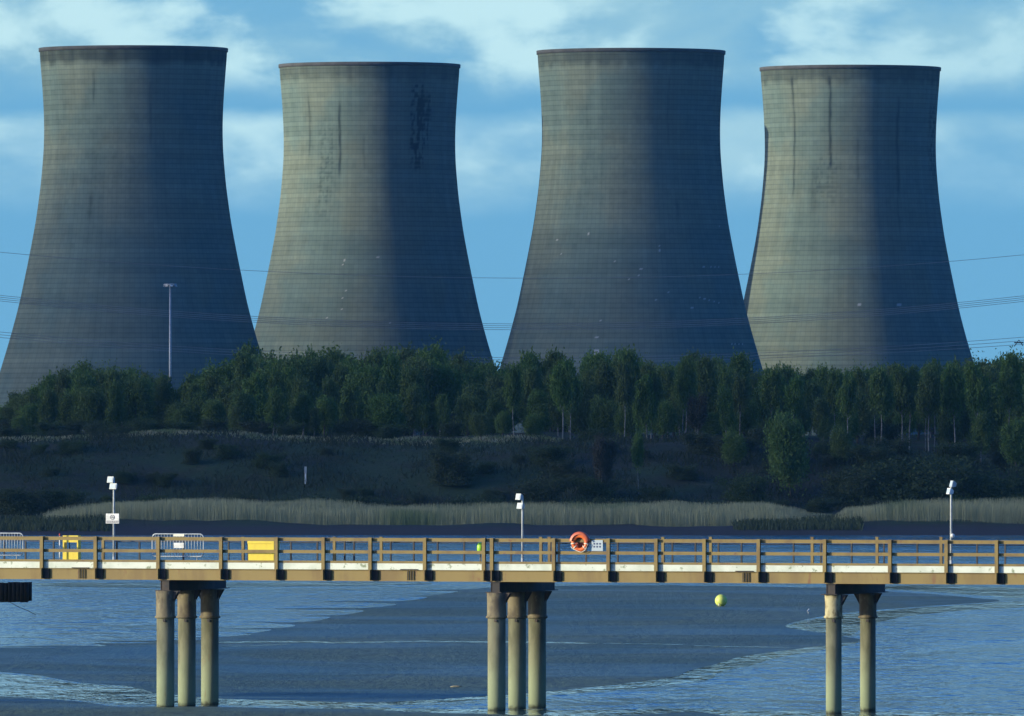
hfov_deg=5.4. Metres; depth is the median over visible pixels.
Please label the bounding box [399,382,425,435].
birch tree
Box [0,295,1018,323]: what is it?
power cable
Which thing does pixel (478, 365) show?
birch tree
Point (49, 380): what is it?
birch tree
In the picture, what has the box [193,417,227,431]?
dark bush
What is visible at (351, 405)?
birch tree
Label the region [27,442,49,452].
scrub bush
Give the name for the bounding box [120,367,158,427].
alder tree
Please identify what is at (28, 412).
alder tree
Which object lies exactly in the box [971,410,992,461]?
birch tree
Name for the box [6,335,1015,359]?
power cable
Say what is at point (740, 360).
birch tree
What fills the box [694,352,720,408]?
birch tree
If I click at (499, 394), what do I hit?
alder tree
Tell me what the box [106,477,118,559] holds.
lamp post
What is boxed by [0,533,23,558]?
crowd barrier
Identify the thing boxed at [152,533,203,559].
crowd barrier
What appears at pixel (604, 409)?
alder tree
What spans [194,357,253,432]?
alder tree
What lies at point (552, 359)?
birch tree
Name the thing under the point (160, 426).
dark bush
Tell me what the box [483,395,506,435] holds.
birch tree
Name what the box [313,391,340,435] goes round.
alder tree
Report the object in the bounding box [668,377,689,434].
birch tree
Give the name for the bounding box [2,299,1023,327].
power cable
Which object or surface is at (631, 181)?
cooling tower
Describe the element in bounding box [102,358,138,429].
alder tree
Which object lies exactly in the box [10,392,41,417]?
alder tree
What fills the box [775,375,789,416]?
birch tree
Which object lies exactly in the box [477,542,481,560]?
marker box
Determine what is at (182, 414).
alder tree
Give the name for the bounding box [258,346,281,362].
alder tree
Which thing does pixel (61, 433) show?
dark bush
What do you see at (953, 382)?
birch tree
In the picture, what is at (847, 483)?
rounded bush
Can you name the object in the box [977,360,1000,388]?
alder tree
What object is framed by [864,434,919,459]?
slope bush
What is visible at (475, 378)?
alder tree
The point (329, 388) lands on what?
birch tree
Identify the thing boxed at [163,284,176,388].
floodlight mast
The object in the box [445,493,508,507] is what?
bush
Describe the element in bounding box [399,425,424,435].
dark bush
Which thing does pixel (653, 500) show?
bush
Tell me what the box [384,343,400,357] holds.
alder tree
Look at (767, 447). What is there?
scrub bush
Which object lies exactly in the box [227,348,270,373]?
alder tree
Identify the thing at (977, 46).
sky
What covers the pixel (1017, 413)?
alder tree
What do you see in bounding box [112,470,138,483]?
scrub bush
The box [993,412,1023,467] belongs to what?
alder tree
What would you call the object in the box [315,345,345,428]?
birch tree
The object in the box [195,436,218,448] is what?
scrub bush
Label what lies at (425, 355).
alder tree
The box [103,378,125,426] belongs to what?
birch tree
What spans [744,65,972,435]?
cooling tower
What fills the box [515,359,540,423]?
birch tree
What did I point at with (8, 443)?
scrub bush
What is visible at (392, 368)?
birch tree
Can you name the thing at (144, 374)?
birch tree
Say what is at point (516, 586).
jetty
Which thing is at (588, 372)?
birch tree
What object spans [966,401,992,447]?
birch tree
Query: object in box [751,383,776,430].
birch tree
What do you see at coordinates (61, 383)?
birch tree
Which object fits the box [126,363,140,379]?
birch tree
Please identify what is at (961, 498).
bush
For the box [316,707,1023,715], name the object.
shallows
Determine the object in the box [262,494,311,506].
bush
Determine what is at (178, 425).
dark bush
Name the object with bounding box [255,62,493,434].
cooling tower
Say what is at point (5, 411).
alder tree
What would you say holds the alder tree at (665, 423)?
on the ground at (162, 462)
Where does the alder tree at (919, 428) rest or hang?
on the ground at (162, 462)
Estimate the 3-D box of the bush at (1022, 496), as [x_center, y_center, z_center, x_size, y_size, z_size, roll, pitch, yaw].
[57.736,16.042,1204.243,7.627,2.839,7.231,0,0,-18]
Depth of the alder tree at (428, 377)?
1316.74 m
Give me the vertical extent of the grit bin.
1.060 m
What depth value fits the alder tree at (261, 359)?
1360.41 m
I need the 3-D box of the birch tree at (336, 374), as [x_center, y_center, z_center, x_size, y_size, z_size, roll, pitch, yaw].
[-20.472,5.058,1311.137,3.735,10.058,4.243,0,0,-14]
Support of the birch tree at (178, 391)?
on the ground at (162, 462)
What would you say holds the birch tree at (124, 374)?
on the ground at (162, 462)
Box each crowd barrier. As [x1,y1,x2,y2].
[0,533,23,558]
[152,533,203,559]
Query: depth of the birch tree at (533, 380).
1283.38 m
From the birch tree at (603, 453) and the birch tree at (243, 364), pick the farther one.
the birch tree at (243, 364)
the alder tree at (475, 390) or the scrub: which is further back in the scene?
the alder tree at (475, 390)
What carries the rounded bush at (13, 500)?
on the ground at (162, 462)
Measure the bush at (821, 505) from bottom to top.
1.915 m
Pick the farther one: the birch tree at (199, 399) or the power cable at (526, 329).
the power cable at (526, 329)
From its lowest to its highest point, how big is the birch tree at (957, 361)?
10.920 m
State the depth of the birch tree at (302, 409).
1263.67 m
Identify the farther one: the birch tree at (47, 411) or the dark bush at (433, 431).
the dark bush at (433, 431)
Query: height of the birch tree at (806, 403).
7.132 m
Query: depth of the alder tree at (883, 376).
1362.53 m
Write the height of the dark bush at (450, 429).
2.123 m
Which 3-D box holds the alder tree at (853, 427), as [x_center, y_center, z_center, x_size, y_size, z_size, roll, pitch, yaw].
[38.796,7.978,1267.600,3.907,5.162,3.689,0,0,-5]
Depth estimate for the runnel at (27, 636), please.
621.38 m
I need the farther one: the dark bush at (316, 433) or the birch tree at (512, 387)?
the dark bush at (316, 433)
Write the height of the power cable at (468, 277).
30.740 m
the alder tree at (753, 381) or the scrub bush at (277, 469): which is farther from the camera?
the alder tree at (753, 381)
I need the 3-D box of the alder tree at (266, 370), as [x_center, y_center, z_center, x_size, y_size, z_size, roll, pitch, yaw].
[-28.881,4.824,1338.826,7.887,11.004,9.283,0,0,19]
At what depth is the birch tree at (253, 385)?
1286.05 m
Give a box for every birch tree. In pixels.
[7,390,17,400]
[27,384,38,395]
[35,385,61,423]
[36,376,44,398]
[37,370,62,423]
[52,368,72,423]
[56,364,71,375]
[63,363,85,384]
[71,356,92,432]
[103,365,123,426]
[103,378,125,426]
[104,366,127,426]
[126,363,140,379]
[140,370,154,382]
[150,373,172,423]
[153,369,180,404]
[172,380,185,402]
[179,368,199,403]
[184,380,200,430]
[189,373,201,391]
[190,390,208,427]
[203,370,227,428]
[229,405,243,431]
[231,346,265,389]
[234,337,261,358]
[241,366,268,423]
[259,384,290,434]
[265,366,288,431]
[279,363,300,420]
[289,388,314,434]
[290,349,305,362]
[296,344,318,366]
[306,406,321,435]
[307,350,334,400]
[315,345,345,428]
[317,372,340,434]
[327,358,349,423]
[337,377,364,422]
[343,348,357,363]
[350,351,365,366]
[363,341,391,366]
[364,347,386,372]
[373,372,392,419]
[380,349,403,411]
[395,341,419,367]
[397,361,431,435]
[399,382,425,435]
[412,401,433,434]
[429,393,451,435]
[449,346,468,367]
[469,357,493,372]
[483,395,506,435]
[502,361,523,434]
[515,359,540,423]
[518,350,543,428]
[518,365,547,414]
[519,346,543,419]
[524,387,552,434]
[540,344,566,431]
[541,351,566,376]
[542,372,565,437]
[548,356,578,437]
[557,354,582,431]
[560,366,583,438]
[578,347,611,431]
[578,351,590,380]
[578,364,596,385]
[590,434,616,495]
[591,355,617,401]
[609,343,640,409]
[612,344,628,362]
[612,360,636,436]
[613,347,641,438]
[630,426,644,492]
[631,369,658,438]
[639,361,663,438]
[655,363,675,435]
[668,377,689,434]
[673,352,698,432]
[674,374,696,430]
[681,349,699,432]
[685,390,710,434]
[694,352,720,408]
[712,355,724,367]
[715,363,735,434]
[716,384,737,433]
[727,346,752,401]
[728,353,756,376]
[729,371,752,433]
[750,363,775,400]
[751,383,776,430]
[757,366,785,416]
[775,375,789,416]
[779,363,798,419]
[781,372,805,423]
[793,401,811,434]
[800,364,819,435]
[801,386,811,436]
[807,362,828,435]
[810,395,833,440]
[812,361,831,397]
[816,416,831,440]
[823,366,842,424]
[825,364,844,424]
[835,373,861,432]
[852,364,867,436]
[860,367,880,428]
[862,371,879,446]
[864,363,895,439]
[884,363,918,439]
[886,360,904,435]
[890,412,917,439]
[904,363,921,449]
[911,372,940,450]
[914,366,944,450]
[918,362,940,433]
[922,363,944,450]
[923,354,943,437]
[934,407,963,446]
[938,359,966,442]
[948,353,965,372]
[962,360,993,427]
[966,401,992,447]
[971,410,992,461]
[995,345,1023,423]
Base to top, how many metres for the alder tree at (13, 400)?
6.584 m
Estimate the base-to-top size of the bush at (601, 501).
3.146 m
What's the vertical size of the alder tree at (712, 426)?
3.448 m
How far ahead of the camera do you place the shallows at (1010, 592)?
783.40 m
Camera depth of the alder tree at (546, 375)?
1319.70 m
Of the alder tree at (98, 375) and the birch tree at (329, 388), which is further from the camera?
the alder tree at (98, 375)
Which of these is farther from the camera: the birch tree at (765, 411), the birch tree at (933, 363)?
the birch tree at (933, 363)
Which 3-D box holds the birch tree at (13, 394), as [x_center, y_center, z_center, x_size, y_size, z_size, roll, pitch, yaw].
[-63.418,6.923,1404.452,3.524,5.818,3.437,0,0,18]
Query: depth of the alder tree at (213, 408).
1276.47 m
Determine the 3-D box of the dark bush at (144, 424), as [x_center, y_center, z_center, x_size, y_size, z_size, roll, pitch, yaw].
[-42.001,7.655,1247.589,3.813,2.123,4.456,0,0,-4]
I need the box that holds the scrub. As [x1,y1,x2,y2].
[0,426,1023,512]
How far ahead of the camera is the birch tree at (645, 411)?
1253.24 m
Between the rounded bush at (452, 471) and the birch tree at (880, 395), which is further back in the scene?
the birch tree at (880, 395)
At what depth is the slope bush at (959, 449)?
1230.81 m
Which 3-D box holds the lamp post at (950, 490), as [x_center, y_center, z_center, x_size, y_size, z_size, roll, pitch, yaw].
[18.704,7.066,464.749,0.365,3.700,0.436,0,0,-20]
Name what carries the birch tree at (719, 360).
on the ground at (162, 462)
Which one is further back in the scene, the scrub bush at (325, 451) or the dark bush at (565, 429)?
the dark bush at (565, 429)
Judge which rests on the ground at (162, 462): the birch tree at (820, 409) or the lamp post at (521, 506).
the birch tree at (820, 409)
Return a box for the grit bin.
[247,541,279,559]
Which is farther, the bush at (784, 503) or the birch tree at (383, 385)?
the birch tree at (383, 385)
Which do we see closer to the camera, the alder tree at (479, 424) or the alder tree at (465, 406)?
the alder tree at (479, 424)
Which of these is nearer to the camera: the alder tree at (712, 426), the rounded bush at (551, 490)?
the rounded bush at (551, 490)
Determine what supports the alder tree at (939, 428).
on the ground at (162, 462)
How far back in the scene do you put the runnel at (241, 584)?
810.31 m
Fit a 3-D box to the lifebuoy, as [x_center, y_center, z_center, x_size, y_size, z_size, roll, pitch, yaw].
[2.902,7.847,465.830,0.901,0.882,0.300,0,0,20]
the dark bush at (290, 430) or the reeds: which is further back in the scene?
the dark bush at (290, 430)
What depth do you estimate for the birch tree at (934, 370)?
1279.06 m
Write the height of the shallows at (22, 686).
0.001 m
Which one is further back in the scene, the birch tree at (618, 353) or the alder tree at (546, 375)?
the birch tree at (618, 353)
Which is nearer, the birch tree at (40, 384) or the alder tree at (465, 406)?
the alder tree at (465, 406)
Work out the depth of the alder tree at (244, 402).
1270.90 m
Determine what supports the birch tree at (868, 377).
on the ground at (162, 462)
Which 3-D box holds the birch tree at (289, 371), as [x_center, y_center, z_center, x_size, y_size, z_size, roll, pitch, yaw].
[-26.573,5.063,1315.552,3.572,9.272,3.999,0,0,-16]
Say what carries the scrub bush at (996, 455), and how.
on the ground at (162, 462)
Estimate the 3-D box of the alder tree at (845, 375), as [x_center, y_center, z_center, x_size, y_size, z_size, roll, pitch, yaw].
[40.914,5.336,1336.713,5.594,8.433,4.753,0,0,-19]
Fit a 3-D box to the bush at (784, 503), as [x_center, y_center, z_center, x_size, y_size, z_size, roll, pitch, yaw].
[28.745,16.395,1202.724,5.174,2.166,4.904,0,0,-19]
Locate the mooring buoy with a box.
[715,594,726,605]
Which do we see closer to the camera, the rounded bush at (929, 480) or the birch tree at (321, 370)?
the rounded bush at (929, 480)
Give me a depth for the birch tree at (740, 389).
1263.73 m
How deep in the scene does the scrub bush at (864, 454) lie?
1226.64 m
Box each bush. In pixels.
[0,425,25,436]
[0,439,19,447]
[0,486,53,513]
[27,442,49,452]
[32,420,66,435]
[37,485,90,512]
[43,467,58,476]
[45,428,79,437]
[53,439,90,453]
[59,419,83,434]
[81,418,109,434]
[81,423,113,433]
[101,494,116,502]
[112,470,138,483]
[128,416,159,431]
[132,419,171,430]
[135,493,174,502]
[143,471,159,482]
[149,471,178,485]
[163,419,192,430]
[180,447,204,463]
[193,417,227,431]
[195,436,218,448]
[201,491,261,501]
[213,443,241,457]
[236,418,278,435]
[246,450,287,468]
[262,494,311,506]
[264,411,300,435]
[266,460,293,475]
[274,422,306,436]
[287,410,340,435]
[298,491,377,505]
[318,447,334,454]
[327,419,353,435]
[335,486,361,499]
[338,418,371,436]
[351,420,382,436]
[356,487,375,496]
[359,494,416,507]
[371,423,408,439]
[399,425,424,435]
[406,494,425,502]
[422,444,480,485]
[426,411,466,435]
[431,437,462,452]
[435,419,462,436]
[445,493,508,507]
[474,461,497,473]
[477,492,504,501]
[480,488,509,499]
[506,471,578,506]
[518,422,578,432]
[522,444,575,465]
[545,457,579,479]
[560,493,633,506]
[571,474,626,499]
[594,436,620,453]
[626,449,653,459]
[630,496,681,504]
[632,486,673,501]
[662,463,703,479]
[673,468,690,479]
[677,430,717,453]
[687,423,722,435]
[704,434,753,454]
[713,470,778,504]
[721,426,751,437]
[746,440,761,450]
[758,461,770,471]
[759,441,771,462]
[760,498,791,509]
[801,497,841,512]
[804,464,890,506]
[808,439,831,453]
[838,454,988,506]
[848,444,900,467]
[860,418,908,444]
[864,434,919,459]
[864,497,897,506]
[874,452,941,469]
[930,438,983,467]
[938,493,996,503]
[944,454,976,473]
[948,464,1023,501]
[956,486,976,495]
[983,449,1022,468]
[998,463,1023,497]
[1006,492,1023,500]
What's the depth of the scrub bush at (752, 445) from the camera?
1234.86 m
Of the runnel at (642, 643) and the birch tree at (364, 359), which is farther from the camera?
the birch tree at (364, 359)
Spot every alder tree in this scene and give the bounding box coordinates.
[0,402,15,427]
[4,387,36,407]
[9,415,28,434]
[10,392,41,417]
[16,400,42,432]
[56,387,87,431]
[59,367,104,430]
[67,384,110,431]
[81,360,115,427]
[96,359,128,425]
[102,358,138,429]
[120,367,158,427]
[137,373,154,418]
[161,399,194,428]
[167,403,194,429]
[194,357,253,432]
[199,394,227,431]
[210,374,248,431]
[224,389,259,429]
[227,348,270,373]
[252,351,275,365]
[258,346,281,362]
[260,352,291,395]
[269,345,319,423]
[286,370,322,434]
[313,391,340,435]
[334,353,379,426]
[338,360,388,423]
[362,388,411,433]
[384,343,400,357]
[399,349,442,433]
[401,334,450,363]
[402,337,447,434]
[412,348,452,365]
[424,354,468,431]
[441,351,486,377]
[451,379,494,435]
[451,390,486,435]
[461,357,504,390]
[464,349,509,372]
[468,410,491,436]
[476,361,522,432]
[484,371,518,418]
[487,385,518,434]
[493,409,514,434]
[497,364,520,432]
[522,412,542,436]
[541,365,565,431]
[562,374,604,437]
[586,390,618,438]
[609,401,639,436]
[634,349,661,433]
[635,384,670,438]
[648,398,679,437]
[649,360,676,431]
[656,361,693,435]
[693,356,752,435]
[699,411,722,435]
[719,427,749,466]
[733,397,762,435]
[747,368,763,401]
[759,417,774,429]
[760,407,816,496]
[772,361,810,385]
[787,375,823,436]
[827,424,854,463]
[831,407,861,441]
[833,358,867,376]
[838,367,852,380]
[850,386,878,443]
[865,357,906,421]
[877,367,915,437]
[912,375,933,439]
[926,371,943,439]
[933,410,965,442]
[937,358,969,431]
[953,387,997,442]
[962,348,999,372]
[967,382,1008,436]
[972,346,1022,370]
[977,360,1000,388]
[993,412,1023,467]
[1003,400,1023,423]
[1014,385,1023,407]
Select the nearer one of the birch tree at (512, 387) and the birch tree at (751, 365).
the birch tree at (512, 387)
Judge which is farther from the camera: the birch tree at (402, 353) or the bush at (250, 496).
the birch tree at (402, 353)
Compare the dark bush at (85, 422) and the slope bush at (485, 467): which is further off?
the dark bush at (85, 422)
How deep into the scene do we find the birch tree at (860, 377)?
1318.64 m
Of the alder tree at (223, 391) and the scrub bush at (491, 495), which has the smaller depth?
the scrub bush at (491, 495)
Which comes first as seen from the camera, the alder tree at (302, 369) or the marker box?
the marker box
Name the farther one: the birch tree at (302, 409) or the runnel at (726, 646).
the birch tree at (302, 409)
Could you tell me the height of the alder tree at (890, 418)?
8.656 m
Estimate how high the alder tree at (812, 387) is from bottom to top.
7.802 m
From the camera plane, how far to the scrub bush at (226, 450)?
1231.33 m
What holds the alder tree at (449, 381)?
on the ground at (162, 462)
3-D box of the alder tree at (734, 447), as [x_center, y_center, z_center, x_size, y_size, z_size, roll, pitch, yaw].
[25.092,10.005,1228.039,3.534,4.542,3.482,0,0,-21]
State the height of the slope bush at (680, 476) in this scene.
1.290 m
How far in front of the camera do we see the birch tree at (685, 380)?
1257.10 m
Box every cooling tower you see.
[0,45,259,432]
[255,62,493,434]
[500,48,762,434]
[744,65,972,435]
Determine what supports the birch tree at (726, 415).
on the ground at (162, 462)
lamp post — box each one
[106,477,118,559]
[515,493,524,561]
[946,481,956,563]
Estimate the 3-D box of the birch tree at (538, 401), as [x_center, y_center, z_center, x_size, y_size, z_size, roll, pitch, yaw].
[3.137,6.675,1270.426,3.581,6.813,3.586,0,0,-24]
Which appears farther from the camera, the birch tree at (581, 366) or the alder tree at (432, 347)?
the alder tree at (432, 347)
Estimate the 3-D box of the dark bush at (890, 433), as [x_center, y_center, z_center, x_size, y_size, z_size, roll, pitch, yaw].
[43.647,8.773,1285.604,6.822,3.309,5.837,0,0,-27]
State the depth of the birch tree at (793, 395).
1263.44 m
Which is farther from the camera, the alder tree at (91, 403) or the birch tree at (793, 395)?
the alder tree at (91, 403)
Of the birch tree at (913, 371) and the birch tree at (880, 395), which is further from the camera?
the birch tree at (913, 371)
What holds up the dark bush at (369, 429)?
on the ground at (162, 462)
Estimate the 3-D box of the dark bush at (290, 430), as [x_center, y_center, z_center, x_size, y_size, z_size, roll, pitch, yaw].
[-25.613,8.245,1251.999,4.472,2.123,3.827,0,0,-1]
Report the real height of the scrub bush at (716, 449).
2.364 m
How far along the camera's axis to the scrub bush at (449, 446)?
1236.16 m
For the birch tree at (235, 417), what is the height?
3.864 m
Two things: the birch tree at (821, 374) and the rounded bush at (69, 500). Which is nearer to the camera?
the rounded bush at (69, 500)
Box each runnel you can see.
[0,636,53,638]
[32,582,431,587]
[219,640,597,643]
[609,643,682,644]
[694,645,754,646]
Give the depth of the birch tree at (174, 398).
1372.73 m
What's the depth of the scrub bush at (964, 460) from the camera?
1226.65 m
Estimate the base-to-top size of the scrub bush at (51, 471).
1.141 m
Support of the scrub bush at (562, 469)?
on the ground at (162, 462)
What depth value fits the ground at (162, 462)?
1222.09 m
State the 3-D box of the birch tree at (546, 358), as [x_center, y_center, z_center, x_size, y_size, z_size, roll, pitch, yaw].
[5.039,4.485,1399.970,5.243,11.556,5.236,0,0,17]
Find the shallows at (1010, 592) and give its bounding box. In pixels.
[885,586,1023,597]
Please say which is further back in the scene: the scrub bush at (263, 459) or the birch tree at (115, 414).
the birch tree at (115, 414)
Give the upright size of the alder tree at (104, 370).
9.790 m
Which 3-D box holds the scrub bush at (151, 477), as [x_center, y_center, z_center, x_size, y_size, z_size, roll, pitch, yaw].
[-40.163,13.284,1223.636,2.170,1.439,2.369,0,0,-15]
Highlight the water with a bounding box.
[0,535,1023,714]
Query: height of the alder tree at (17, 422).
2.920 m
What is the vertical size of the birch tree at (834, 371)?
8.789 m
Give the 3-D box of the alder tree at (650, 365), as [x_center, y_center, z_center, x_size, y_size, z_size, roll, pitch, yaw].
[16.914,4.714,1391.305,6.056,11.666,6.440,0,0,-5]
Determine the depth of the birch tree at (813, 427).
1400.09 m
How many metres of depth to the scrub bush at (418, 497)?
1215.99 m
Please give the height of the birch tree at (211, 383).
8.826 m
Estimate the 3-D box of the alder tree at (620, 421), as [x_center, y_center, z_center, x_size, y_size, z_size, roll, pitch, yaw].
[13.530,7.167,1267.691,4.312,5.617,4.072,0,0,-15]
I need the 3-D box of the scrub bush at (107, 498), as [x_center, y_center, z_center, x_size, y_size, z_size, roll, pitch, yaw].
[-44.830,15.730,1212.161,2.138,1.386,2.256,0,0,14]
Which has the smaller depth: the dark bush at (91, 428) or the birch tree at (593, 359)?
the dark bush at (91, 428)
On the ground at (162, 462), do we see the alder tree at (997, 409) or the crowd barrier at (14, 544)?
the alder tree at (997, 409)
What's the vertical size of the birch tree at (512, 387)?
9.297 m
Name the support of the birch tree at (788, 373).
on the ground at (162, 462)
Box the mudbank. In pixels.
[0,696,721,715]
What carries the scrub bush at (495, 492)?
on the ground at (162, 462)
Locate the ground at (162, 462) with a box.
[0,432,1023,534]
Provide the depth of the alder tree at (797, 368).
1372.28 m
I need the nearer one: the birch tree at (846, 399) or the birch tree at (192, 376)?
the birch tree at (846, 399)
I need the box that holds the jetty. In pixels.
[0,536,1023,713]
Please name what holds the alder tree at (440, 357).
on the ground at (162, 462)
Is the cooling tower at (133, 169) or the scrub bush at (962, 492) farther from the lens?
the cooling tower at (133, 169)
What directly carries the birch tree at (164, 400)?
on the ground at (162, 462)
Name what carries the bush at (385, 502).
on the ground at (162, 462)
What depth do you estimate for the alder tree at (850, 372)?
1361.17 m
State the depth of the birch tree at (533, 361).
1334.04 m
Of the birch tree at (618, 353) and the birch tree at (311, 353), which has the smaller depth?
the birch tree at (618, 353)
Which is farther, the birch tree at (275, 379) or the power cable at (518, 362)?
the power cable at (518, 362)
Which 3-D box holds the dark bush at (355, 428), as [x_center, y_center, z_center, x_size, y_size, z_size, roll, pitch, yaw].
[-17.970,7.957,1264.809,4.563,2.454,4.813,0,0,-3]
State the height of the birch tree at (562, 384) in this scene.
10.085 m
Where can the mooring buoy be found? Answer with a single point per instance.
(720, 599)
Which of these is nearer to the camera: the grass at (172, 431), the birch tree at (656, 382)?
the grass at (172, 431)
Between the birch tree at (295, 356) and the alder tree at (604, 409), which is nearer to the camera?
the alder tree at (604, 409)
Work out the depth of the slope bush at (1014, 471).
1216.24 m
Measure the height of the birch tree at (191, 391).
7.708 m
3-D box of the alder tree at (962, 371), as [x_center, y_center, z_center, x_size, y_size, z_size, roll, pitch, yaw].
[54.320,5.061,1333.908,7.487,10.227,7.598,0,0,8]
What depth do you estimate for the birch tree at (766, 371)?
1338.95 m
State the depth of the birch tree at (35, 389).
1396.25 m
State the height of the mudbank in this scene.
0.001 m
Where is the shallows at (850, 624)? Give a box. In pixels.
[786,601,1023,635]
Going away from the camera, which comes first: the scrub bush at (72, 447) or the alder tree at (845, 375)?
the scrub bush at (72, 447)
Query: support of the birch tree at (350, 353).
on the ground at (162, 462)
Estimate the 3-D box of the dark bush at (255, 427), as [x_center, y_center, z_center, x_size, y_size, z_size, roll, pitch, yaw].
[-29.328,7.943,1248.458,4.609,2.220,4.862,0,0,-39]
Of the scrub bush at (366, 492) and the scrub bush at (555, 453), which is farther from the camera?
the scrub bush at (555, 453)
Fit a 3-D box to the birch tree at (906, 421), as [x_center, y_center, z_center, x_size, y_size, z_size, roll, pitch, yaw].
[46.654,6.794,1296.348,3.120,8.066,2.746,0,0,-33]
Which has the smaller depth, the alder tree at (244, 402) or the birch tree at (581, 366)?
the alder tree at (244, 402)
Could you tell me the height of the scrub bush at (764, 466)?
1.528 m
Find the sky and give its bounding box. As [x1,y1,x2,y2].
[0,0,1023,369]
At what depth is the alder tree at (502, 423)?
1253.33 m
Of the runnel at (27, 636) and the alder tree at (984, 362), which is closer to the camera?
the runnel at (27, 636)
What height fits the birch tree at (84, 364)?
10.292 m
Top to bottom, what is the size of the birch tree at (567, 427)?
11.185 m
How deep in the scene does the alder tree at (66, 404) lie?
1283.29 m
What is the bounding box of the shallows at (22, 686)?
[0,642,857,705]
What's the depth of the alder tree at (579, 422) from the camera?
1286.13 m
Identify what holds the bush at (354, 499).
on the ground at (162, 462)
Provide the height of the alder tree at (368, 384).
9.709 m
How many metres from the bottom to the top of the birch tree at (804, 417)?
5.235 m
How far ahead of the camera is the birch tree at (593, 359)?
1342.98 m
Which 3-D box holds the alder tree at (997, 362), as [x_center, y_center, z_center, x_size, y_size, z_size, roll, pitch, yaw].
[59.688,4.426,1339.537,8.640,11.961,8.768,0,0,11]
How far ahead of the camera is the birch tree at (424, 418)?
1263.97 m
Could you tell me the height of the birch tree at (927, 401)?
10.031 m
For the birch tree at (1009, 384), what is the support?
on the ground at (162, 462)
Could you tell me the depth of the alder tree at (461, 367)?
1344.29 m
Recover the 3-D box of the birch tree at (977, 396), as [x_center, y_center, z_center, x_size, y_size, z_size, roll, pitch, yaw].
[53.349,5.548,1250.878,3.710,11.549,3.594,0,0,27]
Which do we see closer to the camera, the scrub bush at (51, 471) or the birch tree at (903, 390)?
the scrub bush at (51, 471)
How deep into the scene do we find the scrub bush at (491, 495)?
1211.50 m
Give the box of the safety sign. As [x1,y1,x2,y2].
[592,540,602,550]
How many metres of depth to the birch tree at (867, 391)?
1274.99 m
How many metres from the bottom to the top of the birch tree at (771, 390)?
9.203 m
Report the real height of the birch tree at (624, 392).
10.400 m
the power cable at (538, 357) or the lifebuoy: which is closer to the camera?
the lifebuoy
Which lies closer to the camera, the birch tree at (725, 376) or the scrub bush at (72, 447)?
the scrub bush at (72, 447)
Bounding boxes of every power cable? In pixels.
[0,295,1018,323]
[0,337,1023,362]
[1,252,1017,277]
[1,297,1023,325]
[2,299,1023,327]
[3,332,1020,357]
[4,301,1023,329]
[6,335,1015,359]
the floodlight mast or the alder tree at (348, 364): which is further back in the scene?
the floodlight mast
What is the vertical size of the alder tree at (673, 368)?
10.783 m
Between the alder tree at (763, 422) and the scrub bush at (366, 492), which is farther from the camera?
the alder tree at (763, 422)
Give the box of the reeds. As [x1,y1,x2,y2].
[36,496,1023,526]
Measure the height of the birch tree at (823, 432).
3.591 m
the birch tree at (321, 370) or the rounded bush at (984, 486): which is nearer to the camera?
the rounded bush at (984, 486)
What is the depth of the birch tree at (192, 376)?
1371.39 m
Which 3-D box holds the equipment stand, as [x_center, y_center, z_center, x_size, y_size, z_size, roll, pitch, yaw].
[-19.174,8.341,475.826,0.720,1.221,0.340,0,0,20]
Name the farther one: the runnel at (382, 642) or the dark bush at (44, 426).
the dark bush at (44, 426)
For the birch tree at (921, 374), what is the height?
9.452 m
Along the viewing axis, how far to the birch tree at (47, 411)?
1280.98 m
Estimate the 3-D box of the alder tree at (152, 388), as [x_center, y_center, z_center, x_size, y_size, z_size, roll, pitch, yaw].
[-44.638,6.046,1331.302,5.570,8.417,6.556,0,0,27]
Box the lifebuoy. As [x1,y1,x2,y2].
[569,532,589,551]
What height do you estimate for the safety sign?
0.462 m
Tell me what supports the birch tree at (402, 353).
on the ground at (162, 462)
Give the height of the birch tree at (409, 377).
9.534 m
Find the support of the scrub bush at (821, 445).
on the ground at (162, 462)
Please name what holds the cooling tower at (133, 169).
on the ground at (162, 462)
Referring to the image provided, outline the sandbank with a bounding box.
[0,585,998,701]
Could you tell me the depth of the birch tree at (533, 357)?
1368.89 m
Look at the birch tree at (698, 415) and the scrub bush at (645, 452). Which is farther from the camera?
the birch tree at (698, 415)
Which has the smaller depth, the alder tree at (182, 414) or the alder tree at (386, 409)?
the alder tree at (386, 409)
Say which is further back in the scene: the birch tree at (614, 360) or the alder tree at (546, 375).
the birch tree at (614, 360)
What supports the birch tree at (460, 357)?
on the ground at (162, 462)
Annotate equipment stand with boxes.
[63,535,80,558]
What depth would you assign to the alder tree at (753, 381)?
1364.48 m
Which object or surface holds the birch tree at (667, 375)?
on the ground at (162, 462)
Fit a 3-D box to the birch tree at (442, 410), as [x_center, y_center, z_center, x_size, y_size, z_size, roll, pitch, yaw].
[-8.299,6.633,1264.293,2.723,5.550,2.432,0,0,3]
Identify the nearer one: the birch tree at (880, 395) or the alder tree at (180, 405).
the birch tree at (880, 395)
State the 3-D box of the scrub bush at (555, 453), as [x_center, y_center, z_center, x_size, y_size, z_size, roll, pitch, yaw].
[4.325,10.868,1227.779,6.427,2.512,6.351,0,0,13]
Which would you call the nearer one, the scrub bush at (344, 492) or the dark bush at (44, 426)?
the scrub bush at (344, 492)
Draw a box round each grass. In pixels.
[0,428,563,446]
[0,512,865,530]

